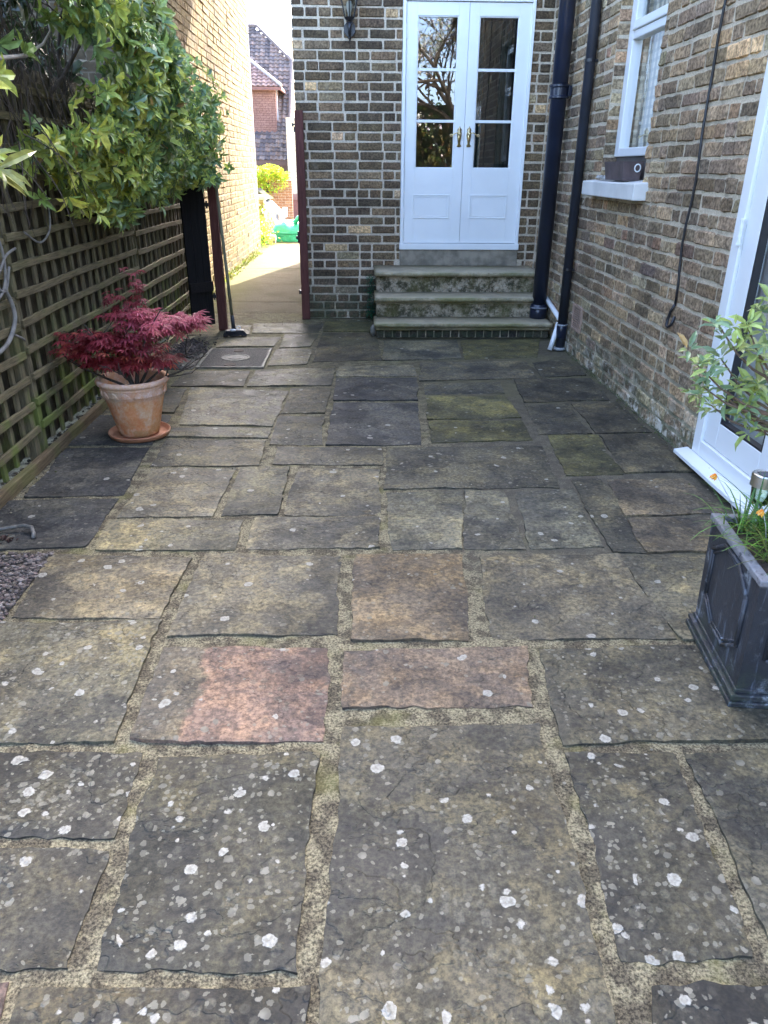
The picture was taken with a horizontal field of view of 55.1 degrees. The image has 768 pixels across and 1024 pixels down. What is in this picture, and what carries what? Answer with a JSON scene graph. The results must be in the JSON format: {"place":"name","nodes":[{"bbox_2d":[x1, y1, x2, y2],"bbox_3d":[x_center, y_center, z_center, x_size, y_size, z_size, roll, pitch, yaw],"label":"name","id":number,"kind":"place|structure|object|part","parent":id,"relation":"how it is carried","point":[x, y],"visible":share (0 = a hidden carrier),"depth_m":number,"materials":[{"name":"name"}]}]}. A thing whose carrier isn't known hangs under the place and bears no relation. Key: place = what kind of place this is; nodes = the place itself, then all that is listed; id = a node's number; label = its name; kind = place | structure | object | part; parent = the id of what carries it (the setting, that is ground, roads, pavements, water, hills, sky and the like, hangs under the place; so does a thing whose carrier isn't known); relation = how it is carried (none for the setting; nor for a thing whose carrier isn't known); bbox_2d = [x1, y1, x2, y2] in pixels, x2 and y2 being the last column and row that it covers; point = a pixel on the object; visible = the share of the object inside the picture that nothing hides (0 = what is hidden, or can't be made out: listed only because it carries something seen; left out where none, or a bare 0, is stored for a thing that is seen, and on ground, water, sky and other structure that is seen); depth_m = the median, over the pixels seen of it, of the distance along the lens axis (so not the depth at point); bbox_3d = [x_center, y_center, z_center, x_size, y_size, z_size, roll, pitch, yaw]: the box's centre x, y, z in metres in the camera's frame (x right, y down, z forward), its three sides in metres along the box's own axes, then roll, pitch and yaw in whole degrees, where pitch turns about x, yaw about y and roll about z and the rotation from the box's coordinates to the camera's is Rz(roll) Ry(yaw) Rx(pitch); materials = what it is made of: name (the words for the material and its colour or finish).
{"place":"outdoors","nodes":[
{"label":"outdoors","id":0,"kind":"place"},
{"bbox_2d":[213,242,301,312],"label":"side path","id":1,"kind":"structure","parent":0,"point":[271,273],"depth_m":9.35,"materials":[{"name":"concrete"}]},
{"bbox_2d":[214,247,262,292],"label":"weeds","id":2,"kind":"object","parent":1,"relation":"on","point":[245,261],"visible":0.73,"depth_m":10.96,"materials":[{"name":"yellow plant"}]},
{"bbox_2d":[266,235,275,242],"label":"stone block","id":3,"kind":"structure","parent":1,"relation":"on","point":[271,236],"depth_m":14.12,"materials":[{"name":"stone"}]},
{"bbox_2d":[271,215,298,241],"bbox_3d":[-1.621,-5.667,14.676,1.262,0.480,0.798,0,25,-2],"label":"green sack","id":4,"kind":"object","parent":1,"relation":"on","point":[287,230],"visible":0.37,"depth_m":14.41,"materials":[{"name":"plastic"}]},
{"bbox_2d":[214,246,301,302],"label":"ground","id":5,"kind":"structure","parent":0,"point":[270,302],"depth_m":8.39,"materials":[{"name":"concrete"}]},
{"bbox_2d":[0,0,234,239],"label":"evergreen shrub","id":6,"kind":"object","parent":5,"relation":"on","point":[159,102],"visible":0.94,"depth_m":3.89,"materials":[{"name":"green plant"}]},
{"bbox_2d":[3,0,260,286],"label":"yellow brick house","id":7,"kind":"structure","parent":5,"relation":"on","point":[213,34],"depth_m":10.11,"materials":[{"name":"brick"}]},
{"bbox_2d":[258,195,267,229],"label":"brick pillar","id":8,"kind":"structure","parent":5,"relation":"on","point":[262,199],"depth_m":15.02,"materials":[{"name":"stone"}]},
{"bbox_2d":[259,203,266,223],"bbox_3d":[-2.652,-5.942,15.072,0.512,0.775,0.052,0,25,-2],"label":"ivy","id":9,"kind":"object","parent":8,"relation":"attached to","point":[261,211],"visible":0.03,"depth_m":15.00,"materials":[{"name":"green plant"}]},
{"bbox_2d":[257,204,278,248],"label":"border plants","id":10,"kind":"object","parent":5,"relation":"on","point":[264,226],"visible":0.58,"depth_m":13.85,"materials":[{"name":"yellow plant"}]},
{"bbox_2d":[248,24,294,178],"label":"tiled house","id":11,"kind":"structure","parent":5,"relation":"on","point":[272,80],"depth_m":27.36,"materials":[{"name":"tile"}]},
{"bbox_2d":[256,163,290,194],"bbox_3d":[-3.748,-9.814,23.541,1.645,2.436,1.221,0,25,-2],"label":"clipped bush","id":12,"kind":"object","parent":5,"relation":"on","point":[264,174],"visible":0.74,"depth_m":23.04,"materials":[{"name":"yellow plant"}]},
{"bbox_2d":[260,180,293,219],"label":"garden wall","id":13,"kind":"structure","parent":5,"relation":"on","point":[282,199],"depth_m":23.84,"materials":[{"name":"orange brick"}]},
{"bbox_2d":[286,117,297,218],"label":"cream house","id":14,"kind":"structure","parent":5,"relation":"on","point":[291,147],"depth_m":26.61,"materials":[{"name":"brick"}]},
{"bbox_2d":[290,0,767,513],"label":"brick house","id":15,"kind":"structure","parent":5,"relation":"on","point":[385,98],"depth_m":5.60,"materials":[{"name":"brick"}]},
{"bbox_2d":[292,110,309,318],"bbox_3d":[-0.767,-2.697,6.813,0.103,1.790,0.068,0,25,-2],"label":"gate post","id":16,"kind":"object","parent":15,"relation":"attached to","point":[301,237],"visible":1,"depth_m":6.76,"materials":[{"name":"brown wood"}]},
{"bbox_2d":[341,0,357,41],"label":"wall lantern","id":17,"kind":"object","parent":15,"relation":"attached to","point":[349,29],"depth_m":6.08,"materials":[{"name":"black metal"}]},
{"bbox_2d":[399,0,536,249],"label":"double door","id":18,"kind":"structure","parent":15,"relation":"in","point":[461,206],"depth_m":6.66,"materials":[{"name":"white paint"}]},
{"bbox_2d":[473,18,513,167],"bbox_3d":[0.981,-3.592,6.969,0.350,2.300,0.033,0,25,-2],"label":"curtain","id":19,"kind":"object","parent":15,"relation":"hanging from","point":[504,77],"visible":0.37,"depth_m":6.83,"materials":[{"name":"fabric"}]},
{"bbox_2d":[529,0,575,318],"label":"soil pipe","id":20,"kind":"object","parent":15,"relation":"attached to","point":[560,90],"visible":1,"depth_m":5.94,"materials":[{"name":"black plastic"}]},
{"bbox_2d":[546,296,558,349],"bbox_3d":[1.430,-1.717,6.412,0.125,0.380,1.132,2,25,3],"label":"waste pipe","id":21,"kind":"object","parent":15,"relation":"attached to","point":[553,309],"visible":0.63,"depth_m":6.06,"materials":[{"name":"white plastic"}]},
{"bbox_2d":[570,303,583,333],"bbox_3d":[1.492,-1.495,5.683,0.024,0.190,0.250,0,25,-2],"label":"air vent","id":22,"kind":"object","parent":15,"relation":"attached to","point":[578,323],"visible":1,"depth_m":5.67,"materials":[{"name":"ceramic"}]},
{"bbox_2d":[553,0,601,350],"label":"rainwater pipe","id":23,"kind":"object","parent":15,"relation":"attached to","point":[591,60],"visible":0.98,"depth_m":5.44,"materials":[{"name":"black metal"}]},
{"bbox_2d":[605,161,643,180],"bbox_3d":[1.510,-2.159,4.664,0.127,0.107,0.381,0,25,-2],"label":"window box","id":24,"kind":"object","parent":15,"relation":"on","point":[624,170],"visible":1,"depth_m":4.52,"materials":[{"name":"brown plastic"}]},
{"bbox_2d":[614,0,668,179],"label":"side window","id":25,"kind":"structure","parent":15,"relation":"in","point":[643,26],"depth_m":4.74,"materials":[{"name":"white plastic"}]},
{"bbox_2d":[632,0,668,146],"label":"curtain","id":26,"kind":"object","parent":15,"relation":"hanging from","point":[648,81],"visible":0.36,"depth_m":4.70,"materials":[{"name":"white fabric"}]},
{"bbox_2d":[665,0,726,328],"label":"wall cable","id":27,"kind":"object","parent":15,"relation":"attached to","point":[667,326],"depth_m":3.62,"materials":[{"name":"black rubber"}]},
{"bbox_2d":[673,60,767,513],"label":"garden door","id":28,"kind":"structure","parent":15,"relation":"in","point":[712,451],"depth_m":3.25,"materials":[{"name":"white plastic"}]},
{"bbox_2d":[730,246,767,444],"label":"door glass","id":29,"kind":"object","parent":28,"relation":"attached to","point":[763,280],"visible":0.06,"depth_m":3.33,"materials":[{"name":"clear glass"}]},
{"bbox_2d":[246,0,291,52],"label":"sky","id":30,"kind":"structure","parent":0,"point":[274,17],"materials":[{"name":"white"}]},
{"bbox_2d":[0,313,767,1023],"bbox_3d":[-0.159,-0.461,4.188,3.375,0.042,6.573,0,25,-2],"label":"patio","id":31,"kind":"structure","parent":0,"point":[458,890],"depth_m":2.01,"materials":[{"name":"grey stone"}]},
{"bbox_2d":[0,534,18,543],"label":"dead leaves","id":32,"kind":"object","parent":31,"relation":"on","point":[4,537],"visible":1,"depth_m":2.90,"materials":[{"name":"brown plant"}]},
{"bbox_2d":[0,524,35,538],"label":"metal hook","id":33,"kind":"object","parent":31,"relation":"on","point":[32,530],"visible":1,"depth_m":2.96,"materials":[{"name":"metal"}]},
{"bbox_2d":[0,551,53,621],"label":"gravel","id":34,"kind":"structure","parent":31,"relation":"on","point":[18,573],"depth_m":2.66,"materials":[{"name":"grey gravel"}]},
{"bbox_2d":[0,338,167,484],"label":"leaf litter","id":35,"kind":"object","parent":31,"relation":"on","point":[49,444],"visible":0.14,"depth_m":4.00,"materials":[{"name":"plant"}]},
{"bbox_2d":[0,65,191,508],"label":"trellis fence","id":36,"kind":"object","parent":31,"relation":"on","point":[63,277],"visible":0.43,"depth_m":3.94,"materials":[{"name":"brown wood"}]},
{"bbox_2d":[0,208,50,354],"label":"vine","id":37,"kind":"object","parent":36,"relation":"attached to","point":[3,291],"visible":0.99,"depth_m":3.30,"materials":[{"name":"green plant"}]},
{"bbox_2d":[108,421,170,442],"bbox_3d":[-1.345,-0.443,4.061,0.331,0.030,0.331,0,25,-2],"label":"saucer","id":38,"kind":"object","parent":31,"relation":"on","point":[114,434],"visible":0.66,"depth_m":4.00,"materials":[{"name":"ceramic"}]},
{"bbox_2d":[94,368,168,437],"bbox_3d":[-1.345,-0.584,3.995,0.382,0.312,0.382,0,25,-2],"label":"flower pot","id":39,"kind":"object","parent":38,"relation":"on","point":[136,410],"visible":0.93,"depth_m":3.90,"materials":[{"name":"ceramic"}]},
{"bbox_2d":[46,267,213,384],"bbox_3d":[-1.327,-0.933,3.839,0.834,0.659,0.494,-11,27,-23],"label":"japanese maple","id":40,"kind":"object","parent":39,"relation":"in","point":[151,326],"visible":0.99,"depth_m":3.79,"materials":[{"name":"red plant"}]},
{"bbox_2d":[163,334,217,365],"bbox_3d":[-1.585,-1.321,5.956,0.392,0.024,1.134,0,25,-2],"label":"debris","id":41,"kind":"object","parent":31,"relation":"on","point":[199,346],"visible":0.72,"depth_m":5.98,"materials":[{"name":"stone"}]},
{"bbox_2d":[179,146,227,329],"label":"open gate","id":42,"kind":"structure","parent":31,"relation":"on","point":[193,205],"depth_m":6.32,"materials":[{"name":"brown wood"}]},
{"bbox_2d":[215,169,246,336],"bbox_3d":[-1.302,-2.198,6.216,0.222,1.380,0.268,0,25,-2],"label":"broom","id":43,"kind":"object","parent":31,"relation":"on","point":[234,331],"visible":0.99,"depth_m":6.32,"materials":[{"name":"black metal"}]},
{"bbox_2d":[195,348,271,368],"bbox_3d":[-1.148,-1.193,5.708,0.498,0.019,0.625,0,25,-2],"label":"manhole cover","id":44,"kind":"object","parent":31,"relation":"in","point":[238,358],"visible":0.99,"depth_m":5.66,"materials":[{"name":"grey metal"}]},
{"bbox_2d":[10,319,724,864],"bbox_3d":[-0.080,-0.565,4.371,3.225,0.006,6.215,0,25,-2],"label":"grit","id":45,"kind":"object","parent":31,"relation":"on","point":[304,529],"visible":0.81,"depth_m":3.72,"materials":[{"name":"stone"}]},
{"bbox_2d":[359,274,375,319],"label":"fern weeds","id":46,"kind":"object","parent":31,"relation":"on","point":[373,299],"visible":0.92,"depth_m":7.02,"materials":[{"name":"green plant"}]},
{"bbox_2d":[370,324,375,335],"bbox_3d":[-0.095,-1.592,6.455,0.053,0.104,0.075,0,25,-2],"label":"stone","id":47,"kind":"object","parent":31,"relation":"on","point":[372,331],"visible":0.89,"depth_m":6.43,"materials":[{"name":"grey stone"}]},
{"bbox_2d":[374,265,552,336],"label":"stone steps","id":48,"kind":"structure","parent":31,"relation":"on","point":[451,301],"depth_m":6.54,"materials":[{"name":"stone"}]},
{"bbox_2d":[310,308,675,447],"bbox_3d":[1.150,-1.014,5.254,1.625,0.112,5.512,-11,27,-23],"label":"moss","id":49,"kind":"object","parent":31,"relation":"on","point":[581,367],"visible":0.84,"depth_m":4.97,"materials":[{"name":"green plant"}]},
{"bbox_2d":[686,513,767,708],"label":"planter","id":50,"kind":"object","parent":31,"relation":"on","point":[727,622],"visible":0.98,"depth_m":2.06,"materials":[{"name":"grey plastic"}]},
{"bbox_2d":[674,471,767,575],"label":"grass tuft","id":51,"kind":"object","parent":50,"relation":"in","point":[749,529],"visible":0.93,"depth_m":2.13,"materials":[{"name":"green plant"}]},
{"bbox_2d":[677,283,767,451],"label":"laurel shrub","id":52,"kind":"object","parent":50,"relation":"in","point":[751,411],"visible":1,"depth_m":2.04,"materials":[{"name":"green plant"}]},
{"bbox_2d":[709,473,737,526],"bbox_3d":[1.004,-0.029,2.167,0.116,0.178,0.023,4,25,8],"label":"spring flower","id":53,"kind":"object","parent":50,"relation":"in","point":[714,476],"visible":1,"depth_m":2.14,"materials":[{"name":"orange plant"}]},
{"bbox_2d":[750,469,767,528],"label":"solar light","id":54,"kind":"object","parent":50,"relation":"in","point":[756,479],"visible":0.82,"depth_m":2.14,"materials":[{"name":"silver plastic"}]},
{"bbox_2d":[756,509,766,543],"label":"spring flower","id":55,"kind":"object","parent":50,"relation":"in","point":[760,512],"visible":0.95,"depth_m":2.02,"materials":[{"name":"orange plant"}]},
{"bbox_2d":[596,175,604,178],"bbox_3d":[1.477,-2.256,4.963,0.074,0.027,0.164,0,25,-2],"label":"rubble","id":56,"kind":"object","parent":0,"point":[600,177],"visible":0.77,"depth_m":4.93,"materials":[{"name":"stone"}]},
{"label":"driveway","id":57,"kind":"structure","parent":0,"visible":0},
{"bbox_2d":[258,188,287,232],"bbox_3d":[-4.603,-7.567,18.696,4.280,1.450,1.730,0,25,-2],"label":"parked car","id":58,"kind":"object","parent":57,"relation":"on","point":[272,207],"visible":0.19,"depth_m":18.19,"materials":[{"name":"silver metal"}]},
{"bbox_3d":[-3.001,-8.027,18.564,0.340,0.245,1.000,0,25,-2],"label":"rear window","id":59,"kind":"part","parent":58,"relation":"part of","materials":[{"name":"glass"}]}
]}

